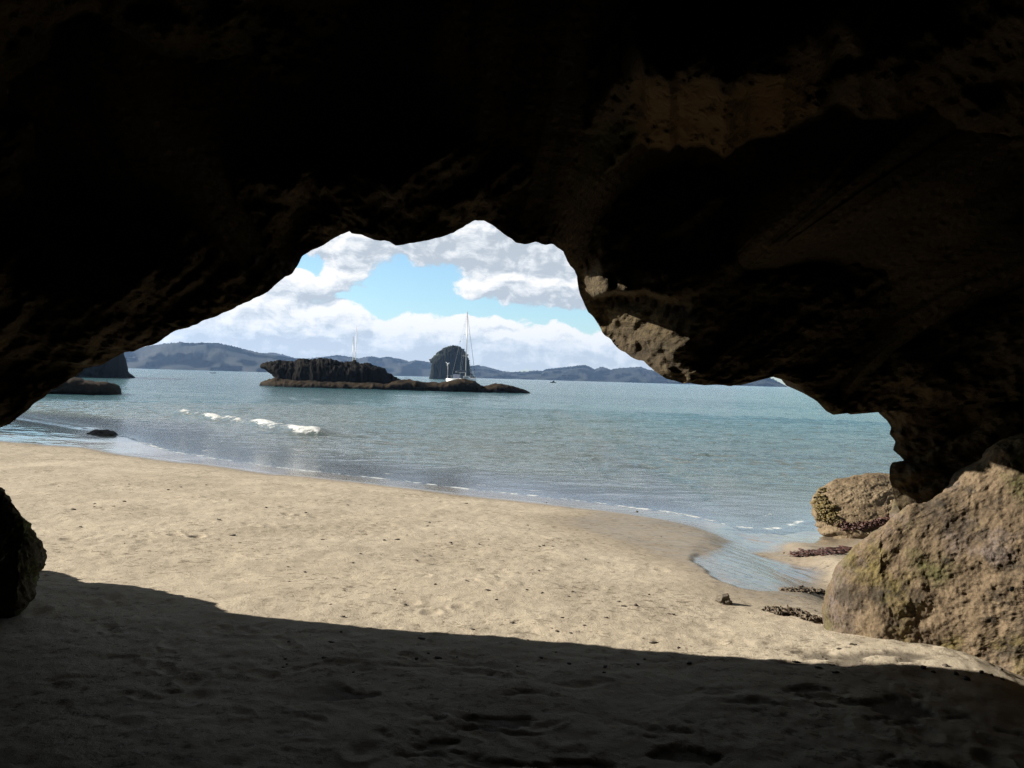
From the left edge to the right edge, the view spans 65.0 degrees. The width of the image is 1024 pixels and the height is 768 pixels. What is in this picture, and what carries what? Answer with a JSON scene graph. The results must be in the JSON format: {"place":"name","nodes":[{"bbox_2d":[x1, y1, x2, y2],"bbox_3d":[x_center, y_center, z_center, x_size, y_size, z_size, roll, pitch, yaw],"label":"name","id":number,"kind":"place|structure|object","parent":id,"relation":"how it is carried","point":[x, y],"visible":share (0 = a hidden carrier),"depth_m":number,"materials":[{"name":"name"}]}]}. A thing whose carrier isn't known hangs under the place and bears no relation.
{"place":"outdoors","nodes":[
{"label":"outdoors","id":0,"kind":"place"},
{"bbox_2d":[124,341,395,375],"bbox_3d":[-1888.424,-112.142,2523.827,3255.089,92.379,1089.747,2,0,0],"label":"hills","id":1,"kind":"structure","parent":0,"point":[179,355],"depth_m":2199.32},
{"bbox_2d":[28,220,787,418],"label":"sky","id":2,"kind":"structure","parent":0,"point":[525,307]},
{"bbox_2d":[17,368,902,534],"bbox_3d":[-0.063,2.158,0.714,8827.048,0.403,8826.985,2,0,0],"label":"water","id":3,"kind":"structure","parent":0,"point":[661,429],"depth_m":32.29,"materials":[{"name":"blue liquid"}]},
{"bbox_2d":[48,377,121,394],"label":"rock","id":4,"kind":"object","parent":3,"relation":"in","point":[74,385],"visible":0.38,"depth_m":63.00,"materials":[{"name":"grey stone"}]},
{"bbox_2d":[75,353,134,377],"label":"headland","id":5,"kind":"structure","parent":3,"relation":"in","point":[116,367],"depth_m":161.32,"materials":[{"name":"grey stone"}]},
{"bbox_2d":[259,358,529,392],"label":"rock islet","id":6,"kind":"object","parent":3,"relation":"in","point":[318,373],"visible":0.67,"depth_m":122.61,"materials":[{"name":"brown stone"}]},
{"bbox_2d":[429,345,474,378],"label":"sea stack","id":7,"kind":"object","parent":3,"relation":"in","point":[441,368],"visible":0.73,"depth_m":674.37,"materials":[{"name":"grey stone"}]},
{"bbox_2d":[446,312,475,380],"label":"yacht","id":8,"kind":"object","parent":3,"relation":"on","point":[459,376],"visible":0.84,"depth_m":290.34,"materials":[{"name":"white paint"}]},
{"bbox_2d":[264,352,682,383],"bbox_3d":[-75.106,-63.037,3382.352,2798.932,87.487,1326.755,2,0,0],"label":"hills","id":9,"kind":"structure","parent":0,"point":[397,367],"depth_m":3071.74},
{"bbox_2d":[0,0,1023,510],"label":"cave","id":10,"kind":"structure","parent":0,"point":[820,202],"depth_m":4.71},
{"bbox_2d":[0,414,1023,767],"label":"sand","id":11,"kind":"structure","parent":0,"point":[164,618],"depth_m":4.84,"materials":[{"name":"beige sand"}]},
{"bbox_2d":[0,487,46,617],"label":"boulder","id":12,"kind":"object","parent":11,"relation":"on","point":[23,555],"visible":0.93,"depth_m":4.92,"materials":[{"name":"brown stone"}]},
{"bbox_2d":[86,429,117,434],"bbox_3d":[-13.544,1.723,26.513,0.964,0.451,1.040,2,0,0],"label":"rock","id":13,"kind":"object","parent":11,"relation":"on","point":[101,432],"visible":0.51,"depth_m":26.37,"materials":[{"name":"stone"}]},
{"bbox_2d":[715,593,731,604],"bbox_3d":[1.646,1.680,6.252,0.139,0.107,0.110,2,0,0],"label":"stone","id":14,"kind":"object","parent":11,"relation":"on","point":[723,599],"visible":0.89,"depth_m":6.22,"materials":[{"name":"brown stone"}]},
{"bbox_2d":[761,605,822,622],"bbox_3d":[2.104,1.706,5.942,0.281,0.084,0.452,1,0,-31],"label":"kelp clump","id":15,"kind":"object","parent":11,"relation":"on","point":[798,612],"visible":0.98,"depth_m":5.95,"materials":[{"name":"brown plant"}]},
{"bbox_2d":[778,585,825,594],"bbox_3d":[2.782,1.951,7.582,0.287,0.194,0.967,2,1,38],"label":"kelp clump","id":16,"kind":"object","parent":11,"relation":"on","point":[802,588],"visible":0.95,"depth_m":7.38,"materials":[{"name":"brown plant"}]},
{"bbox_2d":[783,545,851,556],"bbox_3d":[4.090,2.126,10.244,1.366,0.102,0.562,1,0,-34],"label":"seaweed mat","id":17,"kind":"object","parent":11,"relation":"on","point":[825,551],"visible":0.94,"depth_m":10.05,"materials":[{"name":"brown plant"}]},
{"bbox_2d":[809,473,893,538],"bbox_3d":[5.729,1.958,12.379,2.487,1.119,1.884,2,0,0],"label":"boulder","id":18,"kind":"object","parent":11,"relation":"on","point":[856,507],"visible":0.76,"depth_m":11.83,"materials":[{"name":"beige stone"}]},
{"bbox_2d":[889,499,899,517],"bbox_3d":[3.754,1.260,6.826,0.956,0.833,1.644,2,1,43],"label":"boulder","id":19,"kind":"object","parent":11,"relation":"on","point":[894,510],"visible":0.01,"depth_m":6.80,"materials":[{"name":"beige stone"}]},
{"bbox_2d":[822,433,1023,676],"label":"boulder","id":20,"kind":"object","parent":11,"relation":"on","point":[945,568],"visible":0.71,"depth_m":5.05,"materials":[{"name":"brown stone"}]},
{"bbox_2d":[962,675,970,680],"bbox_3d":[2.458,1.596,4.354,0.037,0.031,0.040,2,0,-10],"label":"pebble","id":21,"kind":"object","parent":11,"relation":"on","point":[965,677],"visible":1,"depth_m":4.34,"materials":[{"name":"black stone"}]},
{"bbox_2d":[683,378,786,386],"bbox_3d":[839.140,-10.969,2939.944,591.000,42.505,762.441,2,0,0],"label":"hills","id":22,"kind":"structure","parent":0,"point":[768,382],"depth_m":2676.43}
]}

